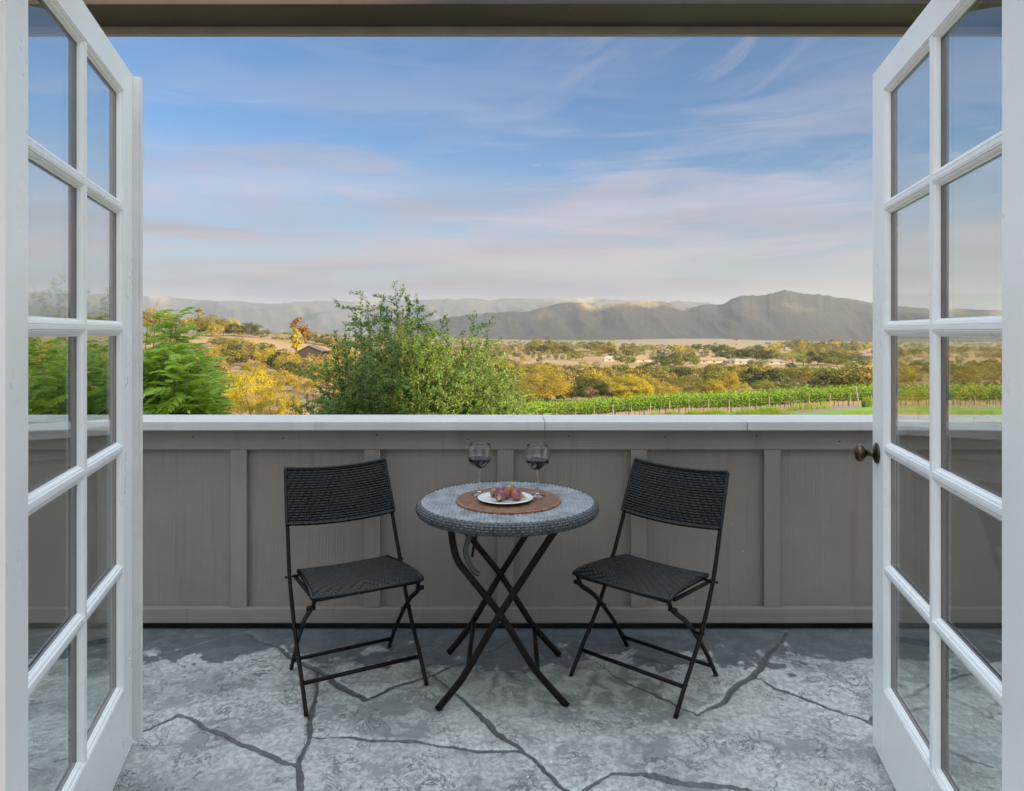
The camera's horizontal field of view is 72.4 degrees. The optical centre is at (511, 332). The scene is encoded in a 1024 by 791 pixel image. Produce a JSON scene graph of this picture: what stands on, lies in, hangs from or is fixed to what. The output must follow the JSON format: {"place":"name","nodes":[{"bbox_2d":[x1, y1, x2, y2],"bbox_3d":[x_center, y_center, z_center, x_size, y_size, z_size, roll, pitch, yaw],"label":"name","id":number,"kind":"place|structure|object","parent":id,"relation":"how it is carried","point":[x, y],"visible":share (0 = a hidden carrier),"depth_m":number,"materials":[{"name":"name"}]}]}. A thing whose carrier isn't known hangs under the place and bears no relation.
{"place":"outdoors","nodes":[
{"label":"outdoors","id":0,"kind":"place"},
{"bbox_2d":[28,292,711,334],"bbox_3d":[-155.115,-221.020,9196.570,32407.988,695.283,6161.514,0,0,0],"label":"mountain range","id":1,"kind":"structure","parent":0,"point":[323,317],"depth_m":8867.43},
{"bbox_2d":[28,629,1001,790],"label":"patio","id":2,"kind":"structure","parent":0,"point":[778,710],"depth_m":2.50,"materials":[{"name":"grey stone"}]},
{"bbox_2d":[284,458,428,716],"bbox_3d":[-0.641,0.961,2.795,0.486,0.810,0.495,0,0,-29],"label":"bistro chair","id":3,"kind":"object","parent":2,"relation":"on","point":[320,495],"visible":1,"depth_m":2.86,"materials":[{"name":"black wicker"}]},
{"bbox_2d":[416,481,598,710],"bbox_3d":[-0.018,1.009,2.745,0.714,0.710,0.714,0,0,0],"label":"bistro table","id":4,"kind":"object","parent":2,"relation":"on","point":[441,509],"visible":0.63,"depth_m":2.53,"materials":[{"name":"grey plastic"}]},
{"bbox_2d":[456,487,560,514],"bbox_3d":[-0.013,0.653,2.728,0.410,0.010,0.410,0,0,0],"label":"placemat","id":5,"kind":"object","parent":4,"relation":"on","point":[468,501],"visible":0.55,"depth_m":2.64,"materials":[{"name":"brown wicker"}]},
{"bbox_2d":[467,442,491,495],"bbox_3d":[-0.130,0.548,2.805,0.098,0.203,0.098,1,0,0],"label":"wine glass","id":6,"kind":"object","parent":5,"relation":"on","point":[479,455],"visible":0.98,"depth_m":2.77,"materials":[{"name":"clear glass"}]},
{"bbox_2d":[478,492,532,504],"bbox_3d":[-0.025,0.642,2.700,0.213,0.016,0.213,0,0,0],"label":"plate","id":7,"kind":"object","parent":5,"relation":"on","point":[487,497],"visible":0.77,"depth_m":2.69,"materials":[{"name":"white ceramic"}]},
{"bbox_2d":[495,490,504,500],"bbox_3d":[-0.046,0.625,2.667,0.041,0.041,0.053,0,0,0],"label":"fig","id":8,"kind":"object","parent":7,"relation":"on","point":[499,495],"visible":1,"depth_m":2.66,"materials":[{"name":"purple food"}]},
{"bbox_2d":[501,482,513,498],"bbox_3d":[-0.022,0.614,2.712,0.047,0.062,0.046,0,0,24],"label":"fig","id":9,"kind":"object","parent":7,"relation":"on","point":[507,490],"visible":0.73,"depth_m":2.70,"materials":[{"name":"purple food"}]},
{"bbox_2d":[511,489,526,499],"bbox_3d":[0.026,0.625,2.690,0.063,0.041,0.042,0,0,0],"label":"fig","id":10,"kind":"object","parent":7,"relation":"on","point":[517,494],"visible":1,"depth_m":2.67,"materials":[{"name":"purple food"}]},
{"bbox_2d":[525,443,549,497],"bbox_3d":[0.100,0.548,2.776,0.098,0.203,0.098,0,0,33],"label":"wine glass","id":11,"kind":"object","parent":5,"relation":"on","point":[537,457],"visible":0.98,"depth_m":2.74,"materials":[{"name":"clear glass"}]},
{"bbox_2d":[569,458,729,718],"bbox_3d":[0.557,0.961,2.790,0.486,0.810,0.495,0,0,41],"label":"bistro chair","id":12,"kind":"object","parent":2,"relation":"on","point":[679,496],"visible":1,"depth_m":2.82,"materials":[{"name":"black wicker"}]},
{"bbox_2d":[28,0,1001,36],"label":"porch beam","id":13,"kind":"structure","parent":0,"point":[507,18],"depth_m":3.13,"materials":[{"name":"paint"}]},
{"bbox_2d":[28,628,1001,629],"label":"patio slab","id":14,"kind":"structure","parent":0,"point":[520,628],"depth_m":3.25,"materials":[{"name":"concrete"}]},
{"bbox_2d":[28,415,1001,627],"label":"parapet wall","id":15,"kind":"structure","parent":14,"relation":"on","point":[796,547],"depth_m":3.23,"materials":[{"name":"beige paint"}]},
{"bbox_2d":[28,37,1001,310],"label":"sky","id":16,"kind":"structure","parent":0,"point":[714,170],"materials":[{"name":"blue"}]},
{"bbox_2d":[35,332,1001,414],"bbox_3d":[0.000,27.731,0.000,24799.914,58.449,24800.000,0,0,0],"label":"ground","id":17,"kind":"structure","parent":0,"point":[841,408],"depth_m":484.89,"materials":[{"name":"plant"}]},
{"bbox_2d":[28,342,64,370],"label":"round tree","id":18,"kind":"object","parent":17,"relation":"on","point":[47,345],"visible":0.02,"depth_m":144.38,"materials":[{"name":"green plant"}]},
{"bbox_2d":[28,306,241,414],"bbox_3d":[-3.329,1.864,5.565,2.832,4.144,1.922,0,0,0],"label":"feathery tree","id":19,"kind":"object","parent":17,"relation":"on","point":[173,384],"visible":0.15,"depth_m":5.21,"materials":[{"name":"green plant"}]},
{"bbox_2d":[143,306,162,326],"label":"oak tree","id":20,"kind":"object","parent":17,"relation":"on","point":[147,312],"visible":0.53,"depth_m":557.76,"materials":[{"name":"yellow plant"}]},
{"bbox_2d":[190,318,204,331],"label":"oak tree","id":21,"kind":"object","parent":17,"relation":"on","point":[196,324],"visible":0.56,"depth_m":490.98,"materials":[{"name":"yellow plant"}]},
{"bbox_2d":[191,308,204,332],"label":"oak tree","id":22,"kind":"object","parent":17,"relation":"on","point":[198,314],"visible":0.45,"depth_m":559.23,"materials":[{"name":"plant"}]},
{"bbox_2d":[200,314,223,335],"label":"oak tree","id":23,"kind":"object","parent":17,"relation":"on","point":[207,323],"visible":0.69,"depth_m":490.13,"materials":[{"name":"yellow plant"}]},
{"bbox_2d":[206,323,223,334],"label":"oak tree","id":24,"kind":"object","parent":17,"relation":"on","point":[215,327],"visible":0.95,"depth_m":480.82,"materials":[{"name":"yellow plant"}]},
{"bbox_2d":[206,337,228,344],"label":"oak tree","id":25,"kind":"object","parent":17,"relation":"on","point":[212,341],"visible":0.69,"depth_m":397.27,"materials":[{"name":"yellow plant"}]},
{"bbox_2d":[215,317,230,334],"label":"oak tree","id":26,"kind":"object","parent":17,"relation":"on","point":[225,325],"visible":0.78,"depth_m":497.27,"materials":[{"name":"yellow plant"}]},
{"bbox_2d":[216,349,234,359],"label":"oak tree","id":27,"kind":"object","parent":17,"relation":"on","point":[222,353],"visible":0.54,"depth_m":258.65,"materials":[{"name":"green plant"}]},
{"bbox_2d":[215,338,238,346],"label":"oak tree","id":28,"kind":"object","parent":17,"relation":"on","point":[225,342],"visible":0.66,"depth_m":360.31,"materials":[{"name":"yellow plant"}]},
{"bbox_2d":[215,370,246,414],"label":"oak tree","id":29,"kind":"object","parent":17,"relation":"on","point":[229,408],"visible":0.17,"depth_m":91.57,"materials":[{"name":"yellow plant"}]},
{"bbox_2d":[225,322,240,333],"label":"oak tree","id":30,"kind":"object","parent":17,"relation":"on","point":[232,325],"visible":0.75,"depth_m":496.81,"materials":[{"name":"green plant"}]},
{"bbox_2d":[237,322,258,336],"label":"oak tree","id":31,"kind":"object","parent":17,"relation":"on","point":[246,328],"visible":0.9,"depth_m":498.76,"materials":[{"name":"green plant"}]},
{"bbox_2d":[221,365,277,414],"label":"oak tree","id":32,"kind":"object","parent":17,"relation":"on","point":[250,389],"visible":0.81,"depth_m":87.10,"materials":[{"name":"yellow plant"}]},
{"bbox_2d":[238,361,269,372],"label":"oak tree","id":33,"kind":"object","parent":17,"relation":"on","point":[245,366],"visible":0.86,"depth_m":189.99,"materials":[{"name":"yellow plant"}]},
{"bbox_2d":[254,342,275,349],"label":"oak tree","id":34,"kind":"object","parent":17,"relation":"on","point":[263,347],"visible":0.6,"depth_m":356.67,"materials":[{"name":"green plant"}]},
{"bbox_2d":[253,348,281,362],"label":"oak tree","id":35,"kind":"object","parent":17,"relation":"on","point":[260,358],"visible":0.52,"depth_m":235.02,"materials":[{"name":"yellow plant"}]},
{"bbox_2d":[250,383,291,414],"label":"oak tree","id":36,"kind":"object","parent":17,"relation":"on","point":[270,396],"visible":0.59,"depth_m":83.27,"materials":[{"name":"yellow plant"}]},
{"bbox_2d":[261,370,298,386],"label":"oak tree","id":37,"kind":"object","parent":17,"relation":"on","point":[287,380],"visible":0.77,"depth_m":130.19,"materials":[{"name":"yellow plant"}]},
{"bbox_2d":[274,349,302,367],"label":"oak tree","id":38,"kind":"object","parent":17,"relation":"on","point":[280,362],"visible":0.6,"depth_m":189.57,"materials":[{"name":"yellow plant"}]},
{"bbox_2d":[272,393,305,414],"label":"oak tree","id":39,"kind":"object","parent":17,"relation":"on","point":[283,409],"visible":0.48,"depth_m":79.57,"materials":[{"name":"yellow plant"}]},
{"bbox_2d":[289,328,303,350],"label":"poplar tree","id":40,"kind":"object","parent":17,"relation":"on","point":[296,343],"visible":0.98,"depth_m":372.95,"materials":[{"name":"yellow plant"}]},
{"bbox_2d":[289,316,309,342],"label":"eucalyptus tree","id":41,"kind":"object","parent":17,"relation":"on","point":[302,330],"visible":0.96,"depth_m":494.18,"materials":[{"name":"orange plant"}]},
{"bbox_2d":[290,378,319,393],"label":"oak tree","id":42,"kind":"object","parent":17,"relation":"on","point":[296,385],"visible":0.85,"depth_m":124.51,"materials":[{"name":"yellow plant"}]},
{"bbox_2d":[296,345,346,357],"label":"barn","id":43,"kind":"structure","parent":17,"relation":"on","point":[315,350],"depth_m":330.20,"materials":[{"name":"brown wood"}]},
{"bbox_2d":[312,366,343,386],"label":"oak tree","id":44,"kind":"object","parent":17,"relation":"on","point":[322,380],"visible":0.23,"depth_m":143.44,"materials":[{"name":"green plant"}]},
{"bbox_2d":[289,280,530,414],"bbox_3d":[-0.955,1.783,6.585,2.460,4.548,1.841,0,0,0],"label":"tall shrub","id":45,"kind":"object","parent":17,"relation":"on","point":[396,386],"visible":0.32,"depth_m":6.38,"materials":[{"name":"green plant"}]},
{"bbox_2d":[28,328,1001,401],"bbox_3d":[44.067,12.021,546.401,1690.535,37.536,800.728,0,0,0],"label":"valley woodland","id":46,"kind":"object","parent":17,"relation":"on","point":[828,376],"visible":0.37,"depth_m":220.90,"materials":[{"name":"green plant"}]},
{"bbox_2d":[508,381,539,402],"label":"oak tree","id":47,"kind":"object","parent":17,"relation":"on","point":[524,392],"visible":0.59,"depth_m":134.09,"materials":[{"name":"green plant"}]},
{"bbox_2d":[518,364,539,372],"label":"oak tree","id":48,"kind":"object","parent":17,"relation":"on","point":[525,367],"visible":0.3,"depth_m":319.11,"materials":[{"name":"yellow plant"}]},
{"bbox_2d":[508,393,552,414],"bbox_3d":[0.019,2.364,7.150,1.004,3.507,0.792,0,0,-20],"label":"feathery shrub","id":49,"kind":"object","parent":17,"relation":"on","point":[536,410],"visible":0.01,"depth_m":7.29,"materials":[{"name":"green plant"}]},
{"bbox_2d":[523,341,539,350],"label":"oak tree","id":50,"kind":"object","parent":17,"relation":"on","point":[529,344],"visible":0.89,"depth_m":1055.09,"materials":[{"name":"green plant"}]},
{"bbox_2d":[529,361,555,372],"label":"oak tree","id":51,"kind":"object","parent":17,"relation":"on","point":[537,363],"visible":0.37,"depth_m":391.19,"materials":[{"name":"yellow plant"}]},
{"bbox_2d":[508,363,577,401],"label":"oak tree","id":52,"kind":"object","parent":17,"relation":"on","point":[536,378],"visible":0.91,"depth_m":139.75,"materials":[{"name":"yellow plant"}]},
{"bbox_2d":[542,341,560,351],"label":"oak tree","id":53,"kind":"object","parent":17,"relation":"on","point":[549,343],"visible":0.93,"depth_m":1020.23,"materials":[{"name":"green plant"}]},
{"bbox_2d":[559,382,587,400],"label":"oak tree","id":54,"kind":"object","parent":17,"relation":"on","point":[567,394],"visible":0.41,"depth_m":149.65,"materials":[{"name":"yellow plant"}]},
{"bbox_2d":[569,377,607,401],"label":"round tree","id":55,"kind":"object","parent":17,"relation":"on","point":[593,384],"visible":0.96,"depth_m":144.97,"materials":[{"name":"green plant"}]},
{"bbox_2d":[583,341,599,350],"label":"oak tree","id":56,"kind":"object","parent":17,"relation":"on","point":[587,346],"visible":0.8,"depth_m":1127.47,"materials":[{"name":"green plant"}]},
{"bbox_2d":[184,332,1001,359],"bbox_3d":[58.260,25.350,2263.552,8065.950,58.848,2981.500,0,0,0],"label":"distant scrub","id":57,"kind":"object","parent":17,"relation":"on","point":[988,351],"visible":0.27,"depth_m":978.60,"materials":[{"name":"green plant"}]},
{"bbox_2d":[593,375,613,388],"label":"oak tree","id":58,"kind":"object","parent":17,"relation":"on","point":[605,377],"visible":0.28,"depth_m":191.75,"materials":[{"name":"yellow plant"}]},
{"bbox_2d":[598,380,622,397],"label":"oak tree","id":59,"kind":"object","parent":17,"relation":"on","point":[608,394],"visible":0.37,"depth_m":148.57,"materials":[{"name":"green plant"}]},
{"bbox_2d":[618,355,636,364],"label":"round tree","id":60,"kind":"object","parent":17,"relation":"on","point":[628,358],"visible":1,"depth_m":555.78,"materials":[{"name":"green plant"}]},
{"bbox_2d":[604,373,654,397],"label":"round tree","id":61,"kind":"object","parent":17,"relation":"on","point":[623,392],"visible":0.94,"depth_m":143.30,"materials":[{"name":"yellow plant"}]},
{"bbox_2d":[635,356,651,361],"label":"house","id":62,"kind":"structure","parent":17,"relation":"on","point":[642,358],"depth_m":635.97,"materials":[{"name":"tile"}]},
{"bbox_2d":[644,377,668,389],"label":"oak tree","id":63,"kind":"object","parent":17,"relation":"on","point":[652,380],"visible":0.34,"depth_m":173.50,"materials":[{"name":"yellow plant"}]},
{"bbox_2d":[641,354,682,371],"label":"round tree","id":64,"kind":"object","parent":17,"relation":"on","point":[665,360],"visible":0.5,"depth_m":355.95,"materials":[{"name":"green plant"}]},
{"bbox_2d":[652,380,682,396],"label":"oak tree","id":65,"kind":"object","parent":17,"relation":"on","point":[657,388],"visible":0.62,"depth_m":145.04,"materials":[{"name":"yellow plant"}]},
{"bbox_2d":[664,365,690,377],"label":"oak tree","id":66,"kind":"object","parent":17,"relation":"on","point":[679,369],"visible":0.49,"depth_m":261.86,"materials":[{"name":"green plant"}]},
{"bbox_2d":[671,374,709,395],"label":"oak tree","id":67,"kind":"object","parent":17,"relation":"on","point":[700,384],"visible":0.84,"depth_m":158.23,"materials":[{"name":"green plant"}]},
{"bbox_2d":[682,353,698,363],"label":"round tree","id":68,"kind":"object","parent":17,"relation":"on","point":[685,356],"visible":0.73,"depth_m":588.00,"materials":[{"name":"green plant"}]},
{"bbox_2d":[697,364,724,382],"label":"oak tree","id":69,"kind":"object","parent":17,"relation":"on","point":[714,369],"visible":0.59,"depth_m":225.93,"materials":[{"name":"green plant"}]},
{"bbox_2d":[696,357,728,363],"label":"house","id":70,"kind":"structure","parent":17,"relation":"on","point":[705,360],"depth_m":595.50,"materials":[{"name":"tile"}]},
{"bbox_2d":[700,379,727,393],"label":"oak tree","id":71,"kind":"object","parent":17,"relation":"on","point":[713,384],"visible":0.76,"depth_m":158.65,"materials":[{"name":"yellow plant"}]},
{"bbox_2d":[710,344,730,355],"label":"oak tree","id":72,"kind":"object","parent":17,"relation":"on","point":[721,347],"visible":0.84,"depth_m":781.87,"materials":[{"name":"green plant"}]},
{"bbox_2d":[719,351,735,358],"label":"oak tree","id":73,"kind":"object","parent":17,"relation":"on","point":[725,355],"visible":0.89,"depth_m":715.82,"materials":[{"name":"green plant"}]},
{"bbox_2d":[717,370,740,390],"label":"oak tree","id":74,"kind":"object","parent":17,"relation":"on","point":[729,377],"visible":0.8,"depth_m":177.20,"materials":[{"name":"yellow plant"}]},
{"bbox_2d":[726,382,750,392],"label":"bush","id":75,"kind":"object","parent":17,"relation":"on","point":[744,385],"visible":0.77,"depth_m":174.30,"materials":[{"name":"yellow plant"}]},
{"bbox_2d":[733,347,747,357],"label":"oak tree","id":76,"kind":"object","parent":17,"relation":"on","point":[742,351],"visible":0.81,"depth_m":717.47,"materials":[{"name":"green plant"}]},
{"bbox_2d":[731,359,755,363],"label":"house","id":77,"kind":"structure","parent":17,"relation":"on","point":[738,361],"depth_m":586.48,"materials":[{"name":"white glass"}]},
{"bbox_2d":[743,347,759,359],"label":"oak tree","id":78,"kind":"object","parent":17,"relation":"on","point":[748,352],"visible":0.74,"depth_m":709.86,"materials":[{"name":"green plant"}]},
{"bbox_2d":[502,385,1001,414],"bbox_3d":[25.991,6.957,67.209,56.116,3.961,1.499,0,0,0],"label":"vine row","id":79,"kind":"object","parent":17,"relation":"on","point":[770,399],"visible":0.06,"depth_m":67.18,"materials":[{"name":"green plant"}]},
{"bbox_2d":[747,359,765,366],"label":"oak tree","id":80,"kind":"object","parent":17,"relation":"on","point":[755,362],"visible":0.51,"depth_m":430.76,"materials":[{"name":"green plant"}]},
{"bbox_2d":[515,382,1001,414],"bbox_3d":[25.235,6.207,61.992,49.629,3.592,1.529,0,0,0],"label":"vine row","id":81,"kind":"object","parent":17,"relation":"on","point":[681,399],"visible":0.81,"depth_m":61.65,"materials":[{"name":"green plant"}]},
{"bbox_2d":[749,380,774,389],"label":"oak tree","id":82,"kind":"object","parent":17,"relation":"on","point":[759,385],"visible":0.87,"depth_m":190.09,"materials":[{"name":"green plant"}]},
{"bbox_2d":[752,348,771,358],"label":"oak tree","id":83,"kind":"object","parent":17,"relation":"on","point":[761,354],"visible":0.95,"depth_m":677.02,"materials":[{"name":"green plant"}]},
{"bbox_2d":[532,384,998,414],"bbox_3d":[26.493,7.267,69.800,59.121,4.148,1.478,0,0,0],"label":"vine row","id":84,"kind":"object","parent":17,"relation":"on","point":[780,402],"visible":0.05,"depth_m":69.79,"materials":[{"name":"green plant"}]},
{"bbox_2d":[758,360,785,363],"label":"house","id":85,"kind":"structure","parent":17,"relation":"on","point":[777,362],"depth_m":586.02,"materials":[{"name":"beige glass"}]},
{"bbox_2d":[779,378,799,389],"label":"poplar tree","id":86,"kind":"object","parent":17,"relation":"on","point":[784,384],"visible":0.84,"depth_m":199.02,"materials":[{"name":"green plant"}]},
{"bbox_2d":[787,370,807,379],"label":"oak tree","id":87,"kind":"object","parent":17,"relation":"on","point":[795,373],"visible":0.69,"depth_m":268.00,"materials":[{"name":"green plant"}]},
{"bbox_2d":[792,377,810,387],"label":"oak tree","id":88,"kind":"object","parent":17,"relation":"on","point":[804,380],"visible":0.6,"depth_m":214.07,"materials":[{"name":"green plant"}]},
{"bbox_2d":[794,355,812,364],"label":"oak tree","id":89,"kind":"object","parent":17,"relation":"on","point":[799,359],"visible":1,"depth_m":549.92,"materials":[{"name":"green plant"}]},
{"bbox_2d":[805,350,827,364],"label":"oak tree","id":90,"kind":"object","parent":17,"relation":"on","point":[810,354],"visible":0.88,"depth_m":550.07,"materials":[{"name":"green plant"}]},
{"bbox_2d":[824,357,849,366],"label":"oak tree","id":91,"kind":"object","parent":17,"relation":"on","point":[838,361],"visible":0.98,"depth_m":525.97,"materials":[{"name":"green plant"}]},
{"bbox_2d":[847,353,866,360],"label":"oak tree","id":92,"kind":"object","parent":17,"relation":"on","point":[857,356],"visible":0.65,"depth_m":554.78,"materials":[{"name":"green plant"}]},
{"bbox_2d":[856,358,872,365],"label":"oak tree","id":93,"kind":"object","parent":17,"relation":"on","point":[864,362],"visible":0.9,"depth_m":503.67,"materials":[{"name":"green plant"}]},
{"bbox_2d":[898,365,920,385],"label":"oak tree","id":94,"kind":"object","parent":17,"relation":"on","point":[909,375],"visible":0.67,"depth_m":235.62,"materials":[{"name":"yellow plant"}]},
{"bbox_2d":[906,346,923,356],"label":"oak tree","id":95,"kind":"object","parent":17,"relation":"on","point":[913,350],"visible":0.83,"depth_m":866.65,"materials":[{"name":"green plant"}]},
{"bbox_2d":[909,359,929,373],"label":"oak tree","id":96,"kind":"object","parent":17,"relation":"on","point":[924,365],"visible":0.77,"depth_m":365.28,"materials":[{"name":"green plant"}]},
{"bbox_2d":[949,361,981,384],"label":"oak tree","id":97,"kind":"object","parent":17,"relation":"on","point":[967,379],"visible":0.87,"depth_m":181.01,"materials":[{"name":"yellow plant"}]},
{"bbox_2d":[964,360,983,370],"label":"oak tree","id":98,"kind":"object","parent":17,"relation":"on","point":[973,363],"visible":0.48,"depth_m":390.19,"materials":[{"name":"green plant"}]},
{"bbox_2d":[979,358,999,367],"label":"round tree","id":99,"kind":"object","parent":17,"relation":"on","point":[991,361],"visible":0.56,"depth_m":450.06,"materials":[{"name":"green plant"}]},
{"bbox_2d":[980,362,1001,382],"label":"oak tree","id":100,"kind":"object","parent":17,"relation":"on","point":[991,368],"visible":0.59,"depth_m":255.50,"materials":[{"name":"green plant"}]},
{"bbox_3d":[0.000,1.435,-0.985,6.980,5.050,4.810,0,0,0],"label":"house","id":101,"kind":"object","parent":17,"relation":"on","visible":0},
{"bbox_2d":[0,0,142,790],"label":"french door","id":102,"kind":"structure","parent":101,"relation":"attached to","point":[99,749],"depth_m":1.79,"materials":[{"name":"white paint"}]},
{"bbox_2d":[854,0,1023,790],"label":"french door","id":103,"kind":"structure","parent":101,"relation":"attached to","point":[912,757],"depth_m":1.77,"materials":[{"name":"white paint"}]},
{"bbox_2d":[363,290,1001,341],"bbox_3d":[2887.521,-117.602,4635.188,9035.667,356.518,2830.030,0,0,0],"label":"mountain","id":104,"kind":"structure","parent":0,"point":[784,315],"depth_m":4174.61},
{"bbox_2d":[649,397,872,414],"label":"verge grass","id":105,"kind":"structure","parent":0,"point":[865,402],"depth_m":49.98,"materials":[{"name":"green plant"}]},
{"bbox_2d":[801,410,1001,414],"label":"lawn grass","id":106,"kind":"structure","parent":0,"point":[868,412],"depth_m":46.95,"materials":[{"name":"green plant"}]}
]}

